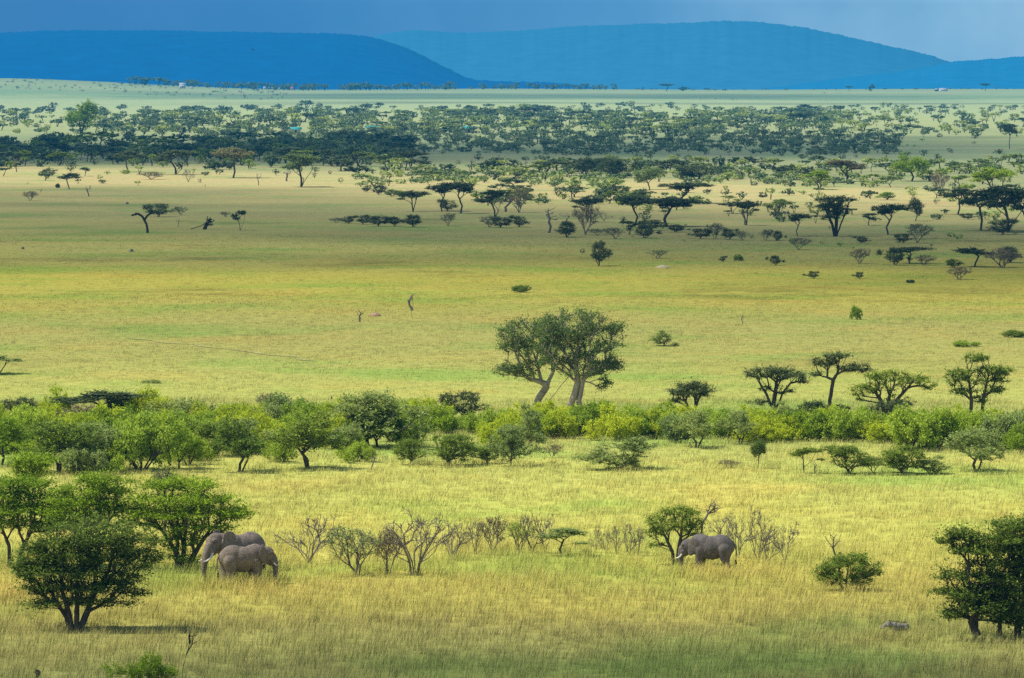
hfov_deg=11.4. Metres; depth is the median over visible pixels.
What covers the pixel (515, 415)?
leafy shrub
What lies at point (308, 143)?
woodland tree
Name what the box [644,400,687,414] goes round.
leafy shrub
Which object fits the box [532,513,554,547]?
bare bush
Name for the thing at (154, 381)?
leafy shrub
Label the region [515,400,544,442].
acacia bush
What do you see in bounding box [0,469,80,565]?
acacia tree
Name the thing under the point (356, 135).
woodland tree
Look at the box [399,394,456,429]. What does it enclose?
leafy shrub
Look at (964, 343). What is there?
leafy shrub
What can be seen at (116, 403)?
leafy shrub
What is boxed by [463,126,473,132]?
safari tent
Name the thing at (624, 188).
woodland tree
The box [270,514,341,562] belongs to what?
bare bush
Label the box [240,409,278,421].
leafy shrub
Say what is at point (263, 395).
thorn bush
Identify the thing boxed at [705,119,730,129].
woodland tree
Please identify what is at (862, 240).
acacia bush
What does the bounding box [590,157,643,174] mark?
acacia bush
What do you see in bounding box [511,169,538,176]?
woodland tree
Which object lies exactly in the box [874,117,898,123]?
woodland tree
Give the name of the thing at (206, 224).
fallen branch
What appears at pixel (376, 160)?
woodland tree
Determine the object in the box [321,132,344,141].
woodland tree
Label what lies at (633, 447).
acacia bush
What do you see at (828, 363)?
acacia tree
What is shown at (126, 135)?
woodland tree
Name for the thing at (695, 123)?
woodland tree
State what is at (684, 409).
leafy shrub
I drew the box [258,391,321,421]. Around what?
leafy shrub
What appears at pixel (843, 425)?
leafy shrub
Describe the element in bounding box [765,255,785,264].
acacia bush
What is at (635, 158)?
woodland tree
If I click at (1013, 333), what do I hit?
leafy shrub
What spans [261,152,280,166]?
woodland tree
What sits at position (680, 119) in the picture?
woodland tree
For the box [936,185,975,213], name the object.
acacia tree
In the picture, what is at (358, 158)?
woodland tree
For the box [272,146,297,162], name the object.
woodland tree
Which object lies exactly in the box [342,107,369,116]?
woodland tree
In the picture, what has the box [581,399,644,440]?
leafy shrub
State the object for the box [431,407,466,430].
leafy shrub
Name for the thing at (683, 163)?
woodland tree
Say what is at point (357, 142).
woodland tree
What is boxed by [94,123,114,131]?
woodland tree
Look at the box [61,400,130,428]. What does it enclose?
leafy shrub
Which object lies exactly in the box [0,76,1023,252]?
woodland
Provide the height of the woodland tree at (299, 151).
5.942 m
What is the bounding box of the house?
[179,83,185,88]
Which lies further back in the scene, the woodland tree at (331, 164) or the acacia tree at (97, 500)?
the woodland tree at (331, 164)
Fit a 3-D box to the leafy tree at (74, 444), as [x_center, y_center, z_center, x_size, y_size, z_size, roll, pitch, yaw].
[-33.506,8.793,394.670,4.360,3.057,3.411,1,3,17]
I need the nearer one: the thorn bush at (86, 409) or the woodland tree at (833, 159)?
the thorn bush at (86, 409)
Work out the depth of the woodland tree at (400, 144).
2017.31 m
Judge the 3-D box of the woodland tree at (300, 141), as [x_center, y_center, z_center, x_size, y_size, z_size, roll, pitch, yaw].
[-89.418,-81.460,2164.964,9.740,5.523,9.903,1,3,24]
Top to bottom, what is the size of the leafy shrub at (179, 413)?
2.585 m
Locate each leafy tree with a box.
[0,415,35,465]
[18,419,106,472]
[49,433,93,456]
[61,419,125,470]
[63,98,99,135]
[157,425,204,466]
[203,412,268,471]
[210,416,278,453]
[262,404,348,468]
[330,420,365,450]
[347,405,406,447]
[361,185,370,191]
[632,165,665,189]
[669,408,717,447]
[713,409,759,443]
[749,439,766,465]
[868,83,874,90]
[890,153,936,180]
[906,196,924,220]
[941,425,1011,471]
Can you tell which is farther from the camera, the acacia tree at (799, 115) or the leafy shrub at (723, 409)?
the acacia tree at (799, 115)
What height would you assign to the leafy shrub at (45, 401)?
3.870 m
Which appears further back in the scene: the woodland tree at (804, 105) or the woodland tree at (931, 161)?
the woodland tree at (804, 105)
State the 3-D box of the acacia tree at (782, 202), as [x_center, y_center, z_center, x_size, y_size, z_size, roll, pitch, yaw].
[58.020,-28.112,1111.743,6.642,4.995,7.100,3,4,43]
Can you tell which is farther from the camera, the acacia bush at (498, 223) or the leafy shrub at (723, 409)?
the acacia bush at (498, 223)
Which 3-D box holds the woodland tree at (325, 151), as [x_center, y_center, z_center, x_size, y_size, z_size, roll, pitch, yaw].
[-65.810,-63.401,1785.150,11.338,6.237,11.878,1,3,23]
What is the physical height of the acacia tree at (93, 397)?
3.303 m
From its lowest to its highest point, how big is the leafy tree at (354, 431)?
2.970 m
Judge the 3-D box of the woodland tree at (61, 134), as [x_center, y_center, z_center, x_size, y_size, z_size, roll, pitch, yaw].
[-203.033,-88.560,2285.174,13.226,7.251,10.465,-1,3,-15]
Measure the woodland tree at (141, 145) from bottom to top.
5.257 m
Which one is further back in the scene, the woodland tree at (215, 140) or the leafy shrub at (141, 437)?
the woodland tree at (215, 140)
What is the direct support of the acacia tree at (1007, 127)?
on the ground at (274, 206)
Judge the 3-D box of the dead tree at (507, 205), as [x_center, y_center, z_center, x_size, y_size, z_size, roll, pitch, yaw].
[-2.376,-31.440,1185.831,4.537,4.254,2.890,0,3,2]
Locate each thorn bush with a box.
[23,191,37,200]
[55,403,98,418]
[136,172,164,179]
[174,206,187,214]
[255,392,272,402]
[321,523,390,574]
[329,218,342,222]
[372,526,406,571]
[440,213,455,225]
[477,515,509,551]
[480,215,499,226]
[504,521,537,552]
[505,187,531,212]
[543,444,564,457]
[572,204,599,234]
[588,228,602,234]
[599,226,624,238]
[647,249,668,257]
[706,223,725,238]
[717,459,741,467]
[733,231,748,240]
[757,229,774,240]
[789,238,813,249]
[849,248,870,263]
[859,456,883,472]
[905,223,935,242]
[914,254,936,264]
[929,171,949,188]
[946,266,971,279]
[982,247,1022,267]
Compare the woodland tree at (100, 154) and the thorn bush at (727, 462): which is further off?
the woodland tree at (100, 154)
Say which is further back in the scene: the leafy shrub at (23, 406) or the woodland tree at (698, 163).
the woodland tree at (698, 163)
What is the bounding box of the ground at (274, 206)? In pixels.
[0,78,1023,677]
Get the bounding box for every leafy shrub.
[0,401,18,422]
[0,432,36,454]
[2,405,62,433]
[4,402,69,417]
[4,424,53,442]
[31,402,62,422]
[35,382,73,412]
[52,442,111,474]
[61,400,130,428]
[63,408,110,433]
[74,405,118,431]
[93,443,125,473]
[94,402,161,450]
[106,389,150,410]
[111,405,192,470]
[122,382,173,413]
[137,446,163,460]
[140,379,160,383]
[143,396,203,423]
[146,406,188,423]
[153,406,184,427]
[158,447,218,460]
[171,432,211,464]
[175,399,213,422]
[178,409,216,439]
[191,398,217,410]
[197,402,250,420]
[208,413,230,449]
[228,402,272,425]
[229,399,256,410]
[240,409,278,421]
[247,410,289,448]
[248,402,283,420]
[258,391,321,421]
[260,441,298,462]
[271,408,323,430]
[279,396,316,422]
[297,400,337,415]
[308,400,349,424]
[323,413,366,448]
[334,439,377,462]
[335,396,361,422]
[382,402,412,440]
[392,396,424,409]
[392,415,429,442]
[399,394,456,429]
[416,399,459,433]
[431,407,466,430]
[462,410,483,433]
[472,412,539,439]
[474,412,513,448]
[478,405,510,423]
[498,400,526,423]
[511,285,531,292]
[519,408,556,435]
[528,399,568,417]
[531,408,581,437]
[563,407,594,435]
[569,397,618,434]
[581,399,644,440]
[609,405,660,437]
[613,406,651,437]
[616,401,641,411]
[633,406,676,438]
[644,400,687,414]
[648,410,688,436]
[656,409,693,442]
[660,402,699,415]
[689,404,745,415]
[696,406,732,438]
[703,410,747,438]
[720,403,756,436]
[731,415,794,442]
[733,254,743,260]
[743,406,777,417]
[747,405,790,439]
[768,414,815,441]
[775,403,835,440]
[803,402,871,441]
[817,403,852,414]
[841,402,887,438]
[849,306,862,319]
[856,410,895,443]
[884,402,956,449]
[897,404,970,447]
[949,402,967,415]
[953,339,981,346]
[955,405,996,434]
[975,407,1004,417]
[978,407,1023,449]
[999,422,1023,452]
[1000,329,1023,337]
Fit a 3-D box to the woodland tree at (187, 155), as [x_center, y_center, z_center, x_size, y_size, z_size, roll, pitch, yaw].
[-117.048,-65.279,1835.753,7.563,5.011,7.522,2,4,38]
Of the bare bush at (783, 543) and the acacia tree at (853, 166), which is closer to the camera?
the bare bush at (783, 543)
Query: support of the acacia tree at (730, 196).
on the ground at (274, 206)
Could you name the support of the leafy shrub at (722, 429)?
on the ground at (274, 206)
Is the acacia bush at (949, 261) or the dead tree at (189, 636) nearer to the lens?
the dead tree at (189, 636)
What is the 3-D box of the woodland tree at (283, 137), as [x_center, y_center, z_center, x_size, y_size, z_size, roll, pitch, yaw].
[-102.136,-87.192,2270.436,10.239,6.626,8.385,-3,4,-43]
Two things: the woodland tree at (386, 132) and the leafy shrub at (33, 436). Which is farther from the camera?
the woodland tree at (386, 132)
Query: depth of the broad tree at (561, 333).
456.94 m
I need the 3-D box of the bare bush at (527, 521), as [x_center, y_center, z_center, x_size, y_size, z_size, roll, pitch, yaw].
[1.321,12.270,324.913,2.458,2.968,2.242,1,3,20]
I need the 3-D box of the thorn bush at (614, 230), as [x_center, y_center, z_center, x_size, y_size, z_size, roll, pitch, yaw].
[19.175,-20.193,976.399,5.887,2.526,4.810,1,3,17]
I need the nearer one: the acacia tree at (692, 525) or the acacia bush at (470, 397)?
the acacia tree at (692, 525)
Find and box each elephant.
[199,530,266,580]
[217,544,277,582]
[676,533,736,571]
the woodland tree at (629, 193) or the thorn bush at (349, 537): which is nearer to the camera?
the thorn bush at (349, 537)
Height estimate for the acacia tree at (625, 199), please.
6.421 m
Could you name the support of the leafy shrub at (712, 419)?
on the ground at (274, 206)
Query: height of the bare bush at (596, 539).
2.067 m
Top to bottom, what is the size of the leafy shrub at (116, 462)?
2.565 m
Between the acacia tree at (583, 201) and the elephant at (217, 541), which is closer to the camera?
the elephant at (217, 541)
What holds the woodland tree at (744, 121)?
on the ground at (274, 206)
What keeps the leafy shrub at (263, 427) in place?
on the ground at (274, 206)
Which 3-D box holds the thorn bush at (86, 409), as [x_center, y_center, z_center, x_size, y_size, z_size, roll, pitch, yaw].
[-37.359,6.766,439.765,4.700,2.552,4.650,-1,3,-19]
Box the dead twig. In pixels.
[34,669,40,677]
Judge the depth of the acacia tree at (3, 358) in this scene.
524.40 m
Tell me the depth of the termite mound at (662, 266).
824.35 m
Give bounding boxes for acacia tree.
[0,355,24,372]
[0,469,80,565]
[0,506,172,629]
[2,446,61,524]
[35,465,143,550]
[40,388,153,405]
[56,172,81,188]
[80,167,90,174]
[101,468,262,570]
[111,149,147,168]
[149,148,196,173]
[150,469,185,532]
[210,146,254,177]
[230,210,246,225]
[276,152,320,186]
[390,150,429,165]
[395,189,430,211]
[425,183,453,211]
[436,180,477,212]
[473,189,510,217]
[526,161,574,173]
[534,526,591,554]
[571,196,603,217]
[590,157,615,169]
[611,194,654,221]
[619,220,640,233]
[631,196,702,222]
[641,504,707,564]
[657,181,714,197]
[659,83,675,90]
[666,377,719,408]
[718,195,740,200]
[731,200,761,224]
[741,363,811,413]
[762,198,796,214]
[785,112,814,126]
[787,212,812,235]
[788,445,825,472]
[801,170,832,187]
[808,350,872,408]
[813,194,859,236]
[825,160,868,179]
[847,366,937,415]
[861,213,878,224]
[870,203,911,234]
[898,246,933,262]
[922,508,1023,639]
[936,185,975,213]
[942,349,1018,412]
[950,246,995,266]
[956,187,1001,229]
[968,166,1017,199]
[972,184,1023,231]
[998,122,1017,148]
[1008,199,1023,214]
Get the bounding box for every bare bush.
[183,168,193,181]
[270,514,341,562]
[359,507,456,574]
[439,519,474,557]
[464,518,485,554]
[514,512,552,550]
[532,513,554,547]
[589,523,603,550]
[595,212,612,220]
[598,530,611,552]
[607,523,621,554]
[620,522,645,553]
[630,524,644,553]
[706,512,735,534]
[725,518,756,557]
[745,505,776,561]
[760,529,783,561]
[771,518,799,560]
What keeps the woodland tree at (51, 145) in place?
on the ground at (274, 206)
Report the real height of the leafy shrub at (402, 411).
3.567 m
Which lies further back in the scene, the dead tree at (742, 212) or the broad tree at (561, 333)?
the dead tree at (742, 212)
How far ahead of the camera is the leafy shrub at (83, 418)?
417.93 m
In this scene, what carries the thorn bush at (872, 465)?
on the ground at (274, 206)
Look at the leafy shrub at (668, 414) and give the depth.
428.34 m
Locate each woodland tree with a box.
[0,136,11,142]
[0,140,15,144]
[0,146,21,159]
[0,151,23,157]
[0,155,20,166]
[1,135,22,144]
[5,148,29,159]
[6,144,32,156]
[11,149,35,162]
[13,150,29,165]
[21,147,43,150]
[27,148,57,163]
[29,138,45,145]
[32,132,63,141]
[33,141,71,150]
[43,136,64,142]
[45,151,77,165]
[46,132,69,143]
[48,149,71,162]
[55,145,76,157]
[55,153,74,164]
[58,147,80,153]
[62,133,97,145]
[73,141,97,152]
[73,145,96,161]
[81,145,110,156]
[83,131,120,145]
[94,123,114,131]
[94,145,106,158]
[97,146,125,159]
[99,130,117,144]
[104,153,124,163]
[105,139,128,146]
[105,151,127,159]
[105,153,125,163]
[107,142,130,147]
[112,123,133,131]
[121,131,135,140]
[127,143,148,153]
[130,147,163,153]
[133,133,158,145]
[139,150,160,162]
[146,109,164,114]
[146,148,165,162]
[147,137,177,143]
[150,143,178,150]
[159,133,195,143]
[176,142,196,150]
[181,116,206,121]
[181,120,203,125]
[182,151,197,161]
[190,144,211,157]
[195,134,217,143]
[195,146,212,161]
[203,138,224,147]
[203,159,232,169]
[204,140,218,156]
[211,136,232,146]
[213,152,229,161]
[217,130,262,140]
[217,140,231,147]
[220,139,239,146]
[223,151,255,164]
[224,140,247,147]
[242,146,264,156]
[246,134,266,146]
[248,143,273,160]
[256,136,278,145]
[256,152,279,165]
[257,136,276,144]
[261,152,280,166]
[265,131,291,136]
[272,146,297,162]
[274,136,290,142]
[274,150,284,162]
[276,137,302,145]
[278,148,315,161]
[289,140,307,148]
[289,155,324,165]
[291,150,312,154]
[296,113,321,121]
[298,141,322,146]
[299,136,321,140]
[305,149,339,165]
[311,136,339,149]
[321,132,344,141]
[321,155,354,165]
[324,150,347,159]
[326,159,356,170]
[333,129,352,137]
[340,130,374,141]
[340,152,373,165]
[341,143,363,159]
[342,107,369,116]
[342,165,375,173]
[345,138,356,143]
[349,156,371,165]
[350,140,367,150]
[362,136,381,144]
[364,149,393,159]
[364,151,375,164]
[367,154,396,165]
[368,132,389,144]
[373,152,395,164]
[374,147,396,163]
[375,130,392,138]
[376,154,402,167]
[377,125,399,128]
[387,157,417,169]
[389,134,421,147]
[392,141,418,149]
[393,154,408,167]
[404,159,435,166]
[409,164,436,170]
[418,170,450,177]
[420,107,443,116]
[422,170,446,179]
[431,163,456,170]
[439,123,459,132]
[444,108,465,115]
[459,109,484,114]
[472,161,494,170]
[478,159,499,169]
[487,183,511,189]
[489,157,515,166]
[495,188,519,194]
[497,177,529,185]
[506,167,529,178]
[506,185,531,194]
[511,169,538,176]
[517,106,542,111]
[517,163,549,173]
[532,105,553,110]
[534,119,559,128]
[537,107,556,115]
[539,114,564,119]
[543,158,569,169]
[550,157,577,160]
[555,186,588,196]
[561,167,581,176]
[562,163,597,173]
[562,188,586,198]
[565,110,592,114]
[577,120,598,130]
[586,194,611,203]
[595,187,616,199]
[596,186,620,190]
[601,190,621,202]
[603,184,630,193]
[604,154,620,158]
[614,191,640,196]
[618,116,642,122]
[619,156,642,164]
[625,165,644,173]
[631,187,657,195]
[637,160,654,172]
[640,159,666,166]
[653,124,678,132]
[655,158,682,170]
[663,155,678,163]
[671,161,697,168]
[672,118,698,128]
[675,116,699,118]
[684,121,705,127]
[688,118,710,126]
[688,195,712,203]
[689,156,709,162]
[693,161,712,168]
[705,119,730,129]
[705,155,725,166]
[710,165,731,172]
[718,200,740,213]
[726,156,768,166]
[732,119,754,125]
[761,158,785,165]
[765,166,791,171]
[772,164,797,175]
[795,104,817,113]
[798,166,814,174]
[807,154,826,166]
[807,178,831,185]
[807,204,830,214]
[814,161,831,170]
[823,158,852,170]
[860,173,882,183]
[863,157,881,171]
[872,162,893,174]
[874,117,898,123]
[877,176,903,186]
[900,124,924,132]
[910,168,933,179]
[927,159,941,168]
[928,186,947,196]
[945,159,959,171]
[948,162,974,173]
[950,175,970,186]
[957,162,977,173]
[967,158,993,167]
[973,162,1005,169]
[1001,153,1023,166]
[1006,161,1023,169]
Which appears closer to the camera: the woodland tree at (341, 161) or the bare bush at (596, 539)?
the bare bush at (596, 539)
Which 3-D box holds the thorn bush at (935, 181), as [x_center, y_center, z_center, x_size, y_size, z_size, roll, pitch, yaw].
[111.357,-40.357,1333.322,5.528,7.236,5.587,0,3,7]
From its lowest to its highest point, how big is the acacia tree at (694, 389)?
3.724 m
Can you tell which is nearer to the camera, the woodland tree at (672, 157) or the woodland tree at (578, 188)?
the woodland tree at (578, 188)
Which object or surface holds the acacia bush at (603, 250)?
on the ground at (274, 206)
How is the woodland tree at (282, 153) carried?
on the ground at (274, 206)
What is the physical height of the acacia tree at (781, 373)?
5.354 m
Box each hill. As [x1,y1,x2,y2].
[0,30,594,89]
[374,20,948,89]
[754,56,1023,89]
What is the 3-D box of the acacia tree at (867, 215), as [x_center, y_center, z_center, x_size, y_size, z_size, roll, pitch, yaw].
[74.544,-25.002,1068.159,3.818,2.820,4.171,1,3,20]
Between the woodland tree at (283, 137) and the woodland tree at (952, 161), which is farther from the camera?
the woodland tree at (283, 137)
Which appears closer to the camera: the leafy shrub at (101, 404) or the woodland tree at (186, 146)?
the leafy shrub at (101, 404)
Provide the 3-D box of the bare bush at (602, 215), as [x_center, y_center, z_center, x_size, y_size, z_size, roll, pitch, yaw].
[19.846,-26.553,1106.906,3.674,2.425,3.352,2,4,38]
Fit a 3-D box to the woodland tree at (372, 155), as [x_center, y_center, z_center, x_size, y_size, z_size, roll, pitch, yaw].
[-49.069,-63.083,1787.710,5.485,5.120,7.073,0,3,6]
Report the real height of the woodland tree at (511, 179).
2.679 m
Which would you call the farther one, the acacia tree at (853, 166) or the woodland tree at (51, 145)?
the woodland tree at (51, 145)
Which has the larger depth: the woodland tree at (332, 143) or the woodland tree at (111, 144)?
the woodland tree at (332, 143)
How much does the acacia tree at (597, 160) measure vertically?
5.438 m
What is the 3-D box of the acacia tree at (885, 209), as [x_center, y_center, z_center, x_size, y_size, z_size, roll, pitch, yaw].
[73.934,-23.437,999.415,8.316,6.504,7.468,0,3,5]
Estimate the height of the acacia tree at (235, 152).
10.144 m
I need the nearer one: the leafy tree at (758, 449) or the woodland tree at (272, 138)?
the leafy tree at (758, 449)
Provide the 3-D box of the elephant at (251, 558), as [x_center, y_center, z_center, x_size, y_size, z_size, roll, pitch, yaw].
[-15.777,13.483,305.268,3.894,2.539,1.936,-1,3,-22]
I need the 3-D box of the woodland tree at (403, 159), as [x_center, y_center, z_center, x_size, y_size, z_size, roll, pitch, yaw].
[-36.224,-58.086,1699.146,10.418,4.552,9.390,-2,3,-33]
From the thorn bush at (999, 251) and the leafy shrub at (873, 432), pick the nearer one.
the leafy shrub at (873, 432)
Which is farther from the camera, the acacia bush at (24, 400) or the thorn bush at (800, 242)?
the thorn bush at (800, 242)
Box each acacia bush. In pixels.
[0,394,36,411]
[39,168,58,173]
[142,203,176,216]
[182,420,261,454]
[326,386,435,444]
[341,215,355,223]
[354,214,377,223]
[363,215,392,225]
[371,185,387,194]
[383,189,399,196]
[388,216,400,225]
[391,437,428,464]
[397,214,421,226]
[413,433,487,465]
[436,198,457,210]
[437,388,489,414]
[468,444,498,462]
[485,217,512,227]
[486,422,548,463]
[507,214,529,226]
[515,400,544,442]
[555,221,576,236]
[565,156,605,174]
[571,434,660,468]
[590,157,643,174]
[590,239,612,265]
[625,224,665,237]
[637,219,665,228]
[646,329,679,345]
[659,224,692,231]
[670,164,720,178]
[688,228,712,238]
[714,228,738,239]
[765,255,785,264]
[767,401,796,419]
[769,230,787,240]
[789,399,842,415]
[802,270,819,278]
[808,550,886,589]
[818,443,892,473]
[827,403,850,413]
[850,236,871,241]
[852,272,863,278]
[866,443,933,473]
[867,398,917,417]
[874,245,912,264]
[875,192,895,199]
[894,233,913,242]
[918,455,954,473]
[945,258,964,267]
[959,213,975,218]
[986,217,1018,234]
[997,246,1023,262]
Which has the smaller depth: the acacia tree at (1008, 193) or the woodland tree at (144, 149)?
the acacia tree at (1008, 193)
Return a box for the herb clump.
[100,650,180,677]
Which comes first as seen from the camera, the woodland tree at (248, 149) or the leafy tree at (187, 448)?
the leafy tree at (187, 448)
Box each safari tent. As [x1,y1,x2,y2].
[291,127,301,132]
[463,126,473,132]
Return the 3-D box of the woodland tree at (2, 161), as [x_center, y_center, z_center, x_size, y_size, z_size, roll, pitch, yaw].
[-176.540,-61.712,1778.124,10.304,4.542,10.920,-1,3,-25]
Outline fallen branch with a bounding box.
[191,216,214,229]
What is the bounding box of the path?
[129,338,311,360]
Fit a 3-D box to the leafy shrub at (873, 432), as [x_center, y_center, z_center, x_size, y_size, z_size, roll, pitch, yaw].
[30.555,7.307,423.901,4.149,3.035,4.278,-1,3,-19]
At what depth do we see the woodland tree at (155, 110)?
3942.40 m
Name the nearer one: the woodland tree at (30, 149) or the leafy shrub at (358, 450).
the leafy shrub at (358, 450)
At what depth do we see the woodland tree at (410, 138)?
2305.34 m
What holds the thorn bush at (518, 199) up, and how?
on the ground at (274, 206)
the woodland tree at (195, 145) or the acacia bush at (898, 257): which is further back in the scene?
the woodland tree at (195, 145)
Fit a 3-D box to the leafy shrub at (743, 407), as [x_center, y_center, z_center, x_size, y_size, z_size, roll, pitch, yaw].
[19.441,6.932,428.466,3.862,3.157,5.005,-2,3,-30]
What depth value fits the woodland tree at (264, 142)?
2063.41 m
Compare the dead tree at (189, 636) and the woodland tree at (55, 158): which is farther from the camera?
the woodland tree at (55, 158)
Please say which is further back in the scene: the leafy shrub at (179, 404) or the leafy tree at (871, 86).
the leafy tree at (871, 86)
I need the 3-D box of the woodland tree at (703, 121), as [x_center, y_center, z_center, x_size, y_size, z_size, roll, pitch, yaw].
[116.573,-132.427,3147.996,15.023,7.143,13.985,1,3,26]
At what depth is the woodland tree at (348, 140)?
2355.67 m
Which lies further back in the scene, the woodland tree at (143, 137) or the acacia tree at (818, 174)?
the woodland tree at (143, 137)
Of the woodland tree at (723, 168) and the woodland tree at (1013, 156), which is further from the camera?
the woodland tree at (1013, 156)
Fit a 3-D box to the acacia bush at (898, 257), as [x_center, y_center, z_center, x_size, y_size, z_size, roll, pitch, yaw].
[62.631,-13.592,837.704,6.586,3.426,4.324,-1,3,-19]
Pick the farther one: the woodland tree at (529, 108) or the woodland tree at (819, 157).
the woodland tree at (529, 108)
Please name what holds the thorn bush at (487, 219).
on the ground at (274, 206)
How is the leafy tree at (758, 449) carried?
on the ground at (274, 206)
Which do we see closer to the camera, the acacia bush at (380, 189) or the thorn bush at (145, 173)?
the acacia bush at (380, 189)
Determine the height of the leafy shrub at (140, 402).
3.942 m
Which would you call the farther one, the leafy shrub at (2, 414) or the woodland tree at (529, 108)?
the woodland tree at (529, 108)
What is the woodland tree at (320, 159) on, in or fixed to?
on the ground at (274, 206)
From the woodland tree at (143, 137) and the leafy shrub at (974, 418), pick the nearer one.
the leafy shrub at (974, 418)
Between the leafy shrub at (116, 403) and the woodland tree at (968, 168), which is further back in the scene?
the woodland tree at (968, 168)
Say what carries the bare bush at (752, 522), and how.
on the ground at (274, 206)
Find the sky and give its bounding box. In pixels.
[0,0,1023,61]
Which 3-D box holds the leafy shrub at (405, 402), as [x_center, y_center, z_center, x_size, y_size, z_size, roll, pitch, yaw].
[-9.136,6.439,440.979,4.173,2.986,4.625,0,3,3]
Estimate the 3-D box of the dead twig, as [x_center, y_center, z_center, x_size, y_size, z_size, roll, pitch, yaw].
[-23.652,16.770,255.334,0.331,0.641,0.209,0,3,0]
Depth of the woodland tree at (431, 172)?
1542.19 m
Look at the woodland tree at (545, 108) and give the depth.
4178.02 m
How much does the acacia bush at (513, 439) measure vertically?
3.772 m
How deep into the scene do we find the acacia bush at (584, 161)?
1608.74 m
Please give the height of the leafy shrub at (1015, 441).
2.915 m
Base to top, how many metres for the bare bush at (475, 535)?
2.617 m
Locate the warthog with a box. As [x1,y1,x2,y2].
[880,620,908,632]
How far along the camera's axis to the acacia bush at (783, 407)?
446.81 m
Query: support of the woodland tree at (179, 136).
on the ground at (274, 206)
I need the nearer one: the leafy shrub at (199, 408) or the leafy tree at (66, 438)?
the leafy tree at (66, 438)
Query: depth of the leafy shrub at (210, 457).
406.22 m
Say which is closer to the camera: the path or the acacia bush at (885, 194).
the path
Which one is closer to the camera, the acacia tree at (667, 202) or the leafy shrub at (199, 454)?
the leafy shrub at (199, 454)
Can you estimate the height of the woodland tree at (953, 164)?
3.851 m
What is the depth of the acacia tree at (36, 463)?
345.07 m
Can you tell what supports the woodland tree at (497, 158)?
on the ground at (274, 206)
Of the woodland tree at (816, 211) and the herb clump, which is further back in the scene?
the woodland tree at (816, 211)
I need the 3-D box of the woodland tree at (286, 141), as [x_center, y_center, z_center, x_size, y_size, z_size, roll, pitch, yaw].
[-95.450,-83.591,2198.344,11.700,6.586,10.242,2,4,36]
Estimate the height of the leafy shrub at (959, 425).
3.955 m
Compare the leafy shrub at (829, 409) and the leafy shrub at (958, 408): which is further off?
the leafy shrub at (829, 409)
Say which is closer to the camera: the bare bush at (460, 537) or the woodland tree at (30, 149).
the bare bush at (460, 537)
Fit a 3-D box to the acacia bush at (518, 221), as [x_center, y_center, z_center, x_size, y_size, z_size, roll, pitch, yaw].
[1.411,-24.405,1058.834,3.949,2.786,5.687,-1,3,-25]
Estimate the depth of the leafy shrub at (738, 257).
853.25 m
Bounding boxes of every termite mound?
[369,312,380,315]
[655,265,668,267]
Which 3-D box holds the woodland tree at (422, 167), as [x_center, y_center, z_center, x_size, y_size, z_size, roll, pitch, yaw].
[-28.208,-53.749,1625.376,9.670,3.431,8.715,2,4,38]
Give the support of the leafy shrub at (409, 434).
on the ground at (274, 206)
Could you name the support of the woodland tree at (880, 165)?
on the ground at (274, 206)
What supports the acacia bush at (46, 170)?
on the ground at (274, 206)
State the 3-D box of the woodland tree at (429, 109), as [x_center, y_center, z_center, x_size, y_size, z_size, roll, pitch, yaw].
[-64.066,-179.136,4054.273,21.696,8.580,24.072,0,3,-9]
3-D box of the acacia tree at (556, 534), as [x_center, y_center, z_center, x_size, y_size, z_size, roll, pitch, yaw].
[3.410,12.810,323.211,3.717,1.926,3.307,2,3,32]
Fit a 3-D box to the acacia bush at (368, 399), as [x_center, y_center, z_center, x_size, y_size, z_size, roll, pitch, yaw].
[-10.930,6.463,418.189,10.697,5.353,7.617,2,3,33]
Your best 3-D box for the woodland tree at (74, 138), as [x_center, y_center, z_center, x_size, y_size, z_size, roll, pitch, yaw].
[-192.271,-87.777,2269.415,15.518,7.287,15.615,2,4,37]
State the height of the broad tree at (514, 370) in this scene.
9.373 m
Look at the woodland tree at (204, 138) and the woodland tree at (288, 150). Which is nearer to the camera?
the woodland tree at (288, 150)
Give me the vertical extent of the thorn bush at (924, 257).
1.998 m
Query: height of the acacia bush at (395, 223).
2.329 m
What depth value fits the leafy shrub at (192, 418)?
426.85 m
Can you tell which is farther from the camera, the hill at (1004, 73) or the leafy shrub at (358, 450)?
the hill at (1004, 73)
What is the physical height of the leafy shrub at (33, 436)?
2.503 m
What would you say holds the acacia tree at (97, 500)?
on the ground at (274, 206)
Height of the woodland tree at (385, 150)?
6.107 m
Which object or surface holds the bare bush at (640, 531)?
on the ground at (274, 206)
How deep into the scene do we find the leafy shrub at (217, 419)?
418.12 m
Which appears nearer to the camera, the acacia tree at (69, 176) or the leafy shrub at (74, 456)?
the leafy shrub at (74, 456)
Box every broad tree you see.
[487,313,567,407]
[530,305,631,406]
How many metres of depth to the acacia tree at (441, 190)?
1190.35 m
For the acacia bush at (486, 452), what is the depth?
400.57 m
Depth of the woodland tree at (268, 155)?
1787.76 m
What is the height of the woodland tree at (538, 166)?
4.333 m
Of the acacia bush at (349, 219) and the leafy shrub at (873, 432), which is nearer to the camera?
the leafy shrub at (873, 432)
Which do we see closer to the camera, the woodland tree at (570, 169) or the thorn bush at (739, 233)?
the thorn bush at (739, 233)
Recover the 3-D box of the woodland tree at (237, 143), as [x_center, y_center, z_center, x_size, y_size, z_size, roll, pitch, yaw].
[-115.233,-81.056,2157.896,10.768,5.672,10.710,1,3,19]
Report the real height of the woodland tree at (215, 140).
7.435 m
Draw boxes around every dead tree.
[131,211,153,232]
[182,630,197,673]
[283,168,290,180]
[366,450,378,469]
[408,294,414,318]
[495,199,510,211]
[545,207,557,232]
[701,501,723,533]
[741,207,752,224]
[825,534,840,571]
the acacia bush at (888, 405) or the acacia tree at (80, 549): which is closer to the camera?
the acacia tree at (80, 549)

